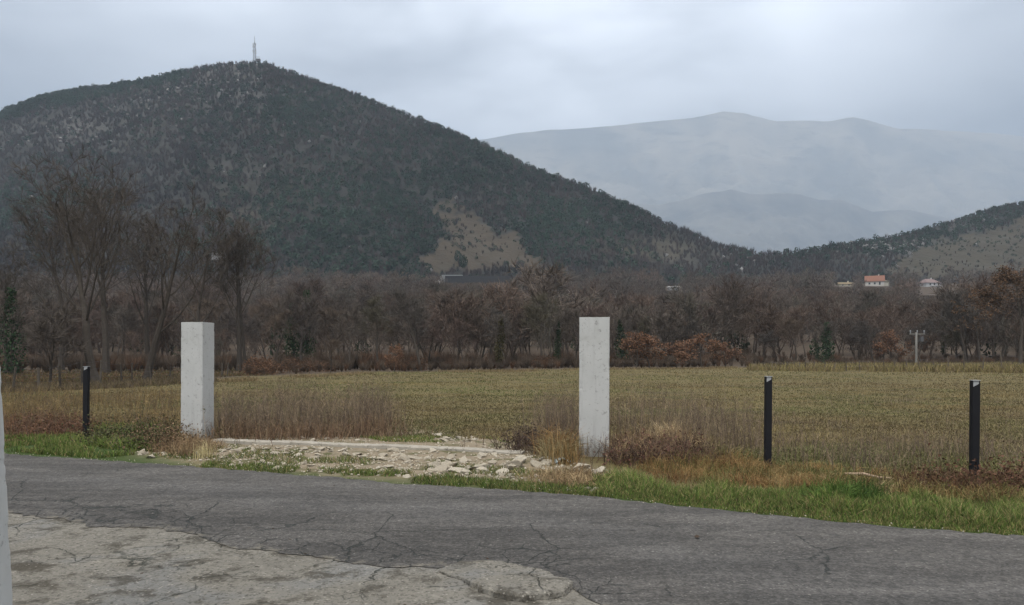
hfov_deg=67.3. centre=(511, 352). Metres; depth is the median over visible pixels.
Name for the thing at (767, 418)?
fence post
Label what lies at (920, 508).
verge grass
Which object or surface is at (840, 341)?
wood tree
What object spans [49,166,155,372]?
bare tree
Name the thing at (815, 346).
ivy tree
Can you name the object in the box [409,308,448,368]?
wood tree
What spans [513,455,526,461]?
rock
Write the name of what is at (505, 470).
rock
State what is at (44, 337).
bare tree
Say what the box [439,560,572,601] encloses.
concrete patch
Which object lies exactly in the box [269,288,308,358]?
ivy tree
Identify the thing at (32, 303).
wood tree
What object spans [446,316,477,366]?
bare tree
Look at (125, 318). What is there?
wood tree
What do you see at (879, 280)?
farm house
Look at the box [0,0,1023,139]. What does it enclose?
sky
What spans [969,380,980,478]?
fence post
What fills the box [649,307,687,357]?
wood tree
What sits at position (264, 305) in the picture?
wood tree
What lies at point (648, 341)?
oak tree
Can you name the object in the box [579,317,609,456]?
concrete pillar
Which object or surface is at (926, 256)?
hill
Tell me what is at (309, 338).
wood tree
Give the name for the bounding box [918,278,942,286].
farm house
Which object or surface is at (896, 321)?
wood tree
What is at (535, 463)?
rock
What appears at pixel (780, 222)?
foothill
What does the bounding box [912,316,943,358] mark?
wood tree
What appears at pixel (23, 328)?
wood tree
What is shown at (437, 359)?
undergrowth
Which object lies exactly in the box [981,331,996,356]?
wood tree
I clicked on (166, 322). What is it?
wood tree
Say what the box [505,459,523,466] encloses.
rock
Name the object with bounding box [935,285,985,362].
bare tree
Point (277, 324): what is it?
wood tree
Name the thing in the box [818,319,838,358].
wood tree
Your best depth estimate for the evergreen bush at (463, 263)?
479.91 m
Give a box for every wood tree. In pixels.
[2,296,40,354]
[18,316,58,353]
[30,295,71,356]
[50,295,90,354]
[77,308,101,345]
[90,299,143,356]
[108,302,148,356]
[117,295,153,353]
[139,296,195,356]
[141,295,180,355]
[183,294,235,326]
[211,307,236,351]
[215,308,261,350]
[244,294,282,357]
[247,313,284,357]
[262,303,308,358]
[285,303,322,349]
[294,321,319,354]
[312,301,348,353]
[353,323,385,362]
[378,308,423,352]
[397,306,431,361]
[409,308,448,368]
[461,309,485,352]
[482,306,505,355]
[516,326,539,353]
[550,327,576,352]
[567,308,586,351]
[581,303,612,337]
[618,310,644,355]
[635,314,658,348]
[640,309,666,340]
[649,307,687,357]
[674,314,705,351]
[693,302,721,350]
[754,330,778,355]
[773,314,806,360]
[789,319,812,356]
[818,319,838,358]
[834,331,849,355]
[840,322,869,357]
[847,318,882,360]
[886,318,899,353]
[898,329,926,361]
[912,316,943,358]
[944,330,969,360]
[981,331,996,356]
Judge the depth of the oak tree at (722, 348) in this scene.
77.55 m
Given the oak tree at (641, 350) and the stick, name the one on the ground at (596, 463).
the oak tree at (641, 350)
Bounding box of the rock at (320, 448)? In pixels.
[316,446,324,450]
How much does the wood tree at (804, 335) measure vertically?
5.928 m
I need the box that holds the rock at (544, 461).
[540,459,554,464]
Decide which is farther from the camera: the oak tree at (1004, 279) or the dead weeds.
the oak tree at (1004, 279)
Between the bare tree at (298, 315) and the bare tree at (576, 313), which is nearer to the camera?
the bare tree at (298, 315)
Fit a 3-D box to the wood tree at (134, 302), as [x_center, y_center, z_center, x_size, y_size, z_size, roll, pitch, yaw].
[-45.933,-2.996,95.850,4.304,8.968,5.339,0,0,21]
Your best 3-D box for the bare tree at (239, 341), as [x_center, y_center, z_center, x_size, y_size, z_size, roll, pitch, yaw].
[-22.736,-5.294,63.464,6.994,14.138,7.119,0,0,25]
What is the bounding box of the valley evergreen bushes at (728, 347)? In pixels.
[128,280,996,364]
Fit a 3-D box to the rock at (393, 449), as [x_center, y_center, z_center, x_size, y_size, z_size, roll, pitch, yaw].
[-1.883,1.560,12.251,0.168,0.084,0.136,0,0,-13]
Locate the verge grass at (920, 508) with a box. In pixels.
[4,421,1023,534]
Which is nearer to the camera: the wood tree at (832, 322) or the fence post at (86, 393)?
the fence post at (86, 393)
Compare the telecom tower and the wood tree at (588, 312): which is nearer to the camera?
the wood tree at (588, 312)
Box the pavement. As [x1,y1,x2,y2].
[8,513,601,604]
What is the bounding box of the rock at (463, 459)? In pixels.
[459,456,467,462]
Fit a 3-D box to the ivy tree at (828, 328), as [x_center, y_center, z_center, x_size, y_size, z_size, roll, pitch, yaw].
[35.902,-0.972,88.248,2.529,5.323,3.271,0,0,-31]
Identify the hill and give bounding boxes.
[0,63,778,284]
[779,205,1023,281]
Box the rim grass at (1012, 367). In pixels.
[1,360,1023,392]
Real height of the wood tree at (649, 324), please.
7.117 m
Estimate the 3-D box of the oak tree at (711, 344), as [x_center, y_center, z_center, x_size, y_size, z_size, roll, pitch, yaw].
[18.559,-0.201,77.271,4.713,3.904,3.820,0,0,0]
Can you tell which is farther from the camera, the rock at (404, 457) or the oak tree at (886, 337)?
the oak tree at (886, 337)
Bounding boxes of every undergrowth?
[0,341,1023,373]
[238,351,556,374]
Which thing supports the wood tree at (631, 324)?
on the ground at (596, 463)
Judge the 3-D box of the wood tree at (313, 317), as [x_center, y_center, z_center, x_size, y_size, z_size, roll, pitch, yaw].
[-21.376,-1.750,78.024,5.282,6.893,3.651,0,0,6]
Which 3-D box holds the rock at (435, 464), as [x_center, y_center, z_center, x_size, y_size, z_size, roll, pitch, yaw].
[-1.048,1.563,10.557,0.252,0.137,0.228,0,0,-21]
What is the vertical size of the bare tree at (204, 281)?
13.763 m
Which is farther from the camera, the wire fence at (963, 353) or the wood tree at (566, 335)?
the wood tree at (566, 335)
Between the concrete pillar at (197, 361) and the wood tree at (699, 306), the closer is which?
the concrete pillar at (197, 361)
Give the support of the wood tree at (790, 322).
on the ground at (596, 463)
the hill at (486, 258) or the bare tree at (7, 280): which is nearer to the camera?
the bare tree at (7, 280)
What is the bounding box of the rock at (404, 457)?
[400,453,410,460]
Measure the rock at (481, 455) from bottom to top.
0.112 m
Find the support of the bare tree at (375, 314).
on the ground at (596, 463)
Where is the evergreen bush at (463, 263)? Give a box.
[458,255,467,267]
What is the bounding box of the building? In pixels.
[440,275,522,285]
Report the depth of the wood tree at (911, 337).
86.32 m
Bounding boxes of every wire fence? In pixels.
[5,360,228,390]
[755,351,1023,371]
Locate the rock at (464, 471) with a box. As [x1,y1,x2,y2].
[460,469,471,473]
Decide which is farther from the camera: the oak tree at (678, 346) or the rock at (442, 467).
the oak tree at (678, 346)
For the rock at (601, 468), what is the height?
0.149 m
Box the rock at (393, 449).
[388,447,398,451]
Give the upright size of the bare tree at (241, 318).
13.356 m
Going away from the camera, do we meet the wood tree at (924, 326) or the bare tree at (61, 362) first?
the bare tree at (61, 362)
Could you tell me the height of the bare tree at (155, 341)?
11.374 m
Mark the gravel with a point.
(319, 451)
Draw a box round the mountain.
[478,111,1023,218]
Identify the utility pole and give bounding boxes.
[910,330,924,362]
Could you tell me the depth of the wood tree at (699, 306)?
96.69 m
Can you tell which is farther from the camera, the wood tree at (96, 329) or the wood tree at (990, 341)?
the wood tree at (990, 341)
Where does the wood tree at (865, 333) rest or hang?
on the ground at (596, 463)
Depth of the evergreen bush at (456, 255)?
485.50 m
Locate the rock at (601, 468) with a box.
[594,466,605,474]
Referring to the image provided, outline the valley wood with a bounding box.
[0,256,1023,361]
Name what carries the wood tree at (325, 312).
on the ground at (596, 463)
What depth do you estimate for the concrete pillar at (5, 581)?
3.78 m
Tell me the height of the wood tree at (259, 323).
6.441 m
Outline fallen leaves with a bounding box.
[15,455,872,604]
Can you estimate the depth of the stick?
9.40 m
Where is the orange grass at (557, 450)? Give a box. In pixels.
[141,417,1023,507]
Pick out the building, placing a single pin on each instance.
(465, 279)
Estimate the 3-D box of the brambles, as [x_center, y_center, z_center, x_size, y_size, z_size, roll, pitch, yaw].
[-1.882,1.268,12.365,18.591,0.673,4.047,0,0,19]
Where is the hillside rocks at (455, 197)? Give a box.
[0,62,996,271]
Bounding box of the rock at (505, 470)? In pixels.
[496,468,508,473]
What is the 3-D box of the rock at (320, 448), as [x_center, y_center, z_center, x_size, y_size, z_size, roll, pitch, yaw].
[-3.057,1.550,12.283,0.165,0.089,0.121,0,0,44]
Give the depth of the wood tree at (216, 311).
94.46 m
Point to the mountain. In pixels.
(868, 165)
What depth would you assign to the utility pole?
83.94 m
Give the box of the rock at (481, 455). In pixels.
[477,452,485,457]
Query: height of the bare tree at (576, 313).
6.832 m
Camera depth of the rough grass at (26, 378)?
51.69 m
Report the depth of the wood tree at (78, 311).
95.46 m
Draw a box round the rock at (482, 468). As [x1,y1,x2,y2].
[475,466,488,471]
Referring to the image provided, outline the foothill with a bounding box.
[632,189,954,254]
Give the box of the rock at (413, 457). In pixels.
[408,455,422,458]
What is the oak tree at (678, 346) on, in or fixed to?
on the ground at (596, 463)
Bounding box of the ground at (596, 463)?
[0,283,1023,535]
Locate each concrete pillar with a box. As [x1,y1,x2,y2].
[0,368,11,604]
[181,322,213,439]
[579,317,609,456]
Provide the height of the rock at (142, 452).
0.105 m
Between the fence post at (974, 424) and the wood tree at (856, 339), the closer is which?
the fence post at (974, 424)
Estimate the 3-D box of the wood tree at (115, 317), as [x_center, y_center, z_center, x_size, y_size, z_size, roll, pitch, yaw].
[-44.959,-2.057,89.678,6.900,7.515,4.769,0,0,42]
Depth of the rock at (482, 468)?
10.15 m
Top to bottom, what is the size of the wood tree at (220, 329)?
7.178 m
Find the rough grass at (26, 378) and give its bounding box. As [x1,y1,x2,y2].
[1,367,268,385]
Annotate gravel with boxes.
[18,436,978,531]
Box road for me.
[4,453,1023,604]
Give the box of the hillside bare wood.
[0,60,1023,288]
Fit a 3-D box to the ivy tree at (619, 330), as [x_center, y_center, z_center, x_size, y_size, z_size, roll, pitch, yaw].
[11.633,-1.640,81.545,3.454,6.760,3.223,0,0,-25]
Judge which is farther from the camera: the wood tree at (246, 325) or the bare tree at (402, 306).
the wood tree at (246, 325)
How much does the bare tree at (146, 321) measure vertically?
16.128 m
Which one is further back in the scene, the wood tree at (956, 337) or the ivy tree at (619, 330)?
the wood tree at (956, 337)
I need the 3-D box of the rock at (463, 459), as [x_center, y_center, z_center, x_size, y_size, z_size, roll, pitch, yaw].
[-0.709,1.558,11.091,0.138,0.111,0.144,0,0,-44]
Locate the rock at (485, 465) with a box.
[469,463,490,469]
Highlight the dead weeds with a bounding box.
[1,361,1023,503]
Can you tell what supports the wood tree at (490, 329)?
on the ground at (596, 463)
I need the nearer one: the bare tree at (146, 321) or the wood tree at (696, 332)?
the bare tree at (146, 321)
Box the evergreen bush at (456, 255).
[454,250,461,260]
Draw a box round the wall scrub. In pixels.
[444,272,540,288]
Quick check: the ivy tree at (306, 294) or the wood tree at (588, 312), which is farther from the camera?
the wood tree at (588, 312)
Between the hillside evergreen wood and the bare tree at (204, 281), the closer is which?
the bare tree at (204, 281)
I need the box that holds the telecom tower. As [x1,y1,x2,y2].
[253,36,255,56]
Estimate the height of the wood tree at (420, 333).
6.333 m
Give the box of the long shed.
[836,281,851,285]
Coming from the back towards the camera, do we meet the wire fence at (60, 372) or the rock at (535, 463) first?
the wire fence at (60, 372)
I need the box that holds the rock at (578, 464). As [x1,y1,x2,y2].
[573,463,590,468]
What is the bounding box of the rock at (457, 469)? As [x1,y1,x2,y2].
[448,467,464,472]
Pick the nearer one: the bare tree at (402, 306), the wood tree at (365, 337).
the bare tree at (402, 306)
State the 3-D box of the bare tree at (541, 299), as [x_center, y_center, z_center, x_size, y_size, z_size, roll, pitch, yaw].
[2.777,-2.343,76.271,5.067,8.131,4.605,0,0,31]
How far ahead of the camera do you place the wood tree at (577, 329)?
100.15 m
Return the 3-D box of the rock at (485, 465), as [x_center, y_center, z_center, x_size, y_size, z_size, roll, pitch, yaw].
[-0.450,1.551,10.316,0.208,0.139,0.328,-6,-15,31]
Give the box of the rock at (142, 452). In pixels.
[137,450,147,454]
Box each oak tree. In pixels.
[383,343,403,371]
[617,330,666,366]
[620,335,666,367]
[660,340,697,368]
[679,333,719,366]
[711,341,743,365]
[872,327,902,357]
[899,334,931,355]
[950,265,1023,363]
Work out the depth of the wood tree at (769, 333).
94.13 m
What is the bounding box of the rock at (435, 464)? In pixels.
[427,462,440,467]
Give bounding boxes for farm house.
[864,274,888,285]
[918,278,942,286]
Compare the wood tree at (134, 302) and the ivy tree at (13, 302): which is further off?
the wood tree at (134, 302)
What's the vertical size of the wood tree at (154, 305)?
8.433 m
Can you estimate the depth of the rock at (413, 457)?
11.37 m
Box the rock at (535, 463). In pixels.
[530,460,541,467]
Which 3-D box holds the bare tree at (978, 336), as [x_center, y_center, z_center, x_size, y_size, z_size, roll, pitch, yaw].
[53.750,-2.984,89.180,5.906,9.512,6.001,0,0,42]
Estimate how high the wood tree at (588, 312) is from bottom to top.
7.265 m
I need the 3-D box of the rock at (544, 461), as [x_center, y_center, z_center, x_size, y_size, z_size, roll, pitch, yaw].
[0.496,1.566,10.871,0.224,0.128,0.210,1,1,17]
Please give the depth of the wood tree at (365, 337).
82.79 m
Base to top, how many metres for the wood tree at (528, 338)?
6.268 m
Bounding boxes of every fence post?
[82,366,89,436]
[764,376,772,465]
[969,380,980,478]
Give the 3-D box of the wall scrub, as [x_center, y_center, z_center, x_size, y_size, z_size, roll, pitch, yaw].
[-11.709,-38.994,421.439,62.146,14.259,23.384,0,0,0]
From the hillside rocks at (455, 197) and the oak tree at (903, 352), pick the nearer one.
the oak tree at (903, 352)
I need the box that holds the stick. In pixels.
[845,472,892,478]
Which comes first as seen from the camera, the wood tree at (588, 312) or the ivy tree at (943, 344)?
the wood tree at (588, 312)
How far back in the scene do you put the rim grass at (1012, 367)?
60.52 m
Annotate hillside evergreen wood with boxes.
[0,61,1023,283]
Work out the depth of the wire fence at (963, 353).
61.80 m
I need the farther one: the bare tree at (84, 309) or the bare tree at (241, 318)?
the bare tree at (241, 318)
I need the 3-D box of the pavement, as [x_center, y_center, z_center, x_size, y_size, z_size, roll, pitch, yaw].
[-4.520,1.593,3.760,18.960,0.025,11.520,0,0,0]
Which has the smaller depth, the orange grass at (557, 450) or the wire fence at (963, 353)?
the orange grass at (557, 450)
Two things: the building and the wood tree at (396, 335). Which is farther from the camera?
the building
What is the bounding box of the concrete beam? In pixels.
[213,438,524,453]
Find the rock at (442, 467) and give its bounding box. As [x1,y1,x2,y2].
[430,463,446,471]
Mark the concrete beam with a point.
(348, 445)
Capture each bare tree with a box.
[0,195,116,370]
[0,243,45,372]
[7,141,156,382]
[20,295,91,382]
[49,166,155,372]
[92,213,187,355]
[133,181,251,379]
[165,206,245,321]
[199,206,280,370]
[205,215,285,369]
[276,295,323,361]
[358,292,393,359]
[379,281,432,370]
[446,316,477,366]
[516,290,561,355]
[555,302,585,367]
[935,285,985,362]
[955,288,1003,361]
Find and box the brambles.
[4,405,1023,496]
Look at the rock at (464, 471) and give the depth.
9.94 m
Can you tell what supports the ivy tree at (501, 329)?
on the ground at (596, 463)
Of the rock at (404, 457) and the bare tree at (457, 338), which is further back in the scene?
the bare tree at (457, 338)
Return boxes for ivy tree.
[0,286,36,373]
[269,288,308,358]
[295,289,318,357]
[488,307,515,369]
[551,308,566,359]
[610,309,634,359]
[811,330,820,361]
[813,322,837,363]
[936,328,947,354]
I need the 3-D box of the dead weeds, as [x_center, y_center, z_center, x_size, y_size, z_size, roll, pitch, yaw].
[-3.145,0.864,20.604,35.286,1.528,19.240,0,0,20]
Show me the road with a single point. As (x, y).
(622, 552)
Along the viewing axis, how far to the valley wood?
114.90 m
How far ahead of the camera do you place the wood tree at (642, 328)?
93.36 m
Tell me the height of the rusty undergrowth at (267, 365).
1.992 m
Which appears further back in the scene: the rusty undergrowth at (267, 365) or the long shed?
the long shed
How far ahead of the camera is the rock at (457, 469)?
10.07 m
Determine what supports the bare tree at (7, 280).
on the ground at (596, 463)
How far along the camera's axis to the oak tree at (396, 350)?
63.77 m
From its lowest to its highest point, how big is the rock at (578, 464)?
0.124 m
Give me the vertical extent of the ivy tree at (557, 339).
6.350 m
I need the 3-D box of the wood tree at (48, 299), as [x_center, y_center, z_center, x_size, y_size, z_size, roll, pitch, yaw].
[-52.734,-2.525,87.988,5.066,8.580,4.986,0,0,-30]

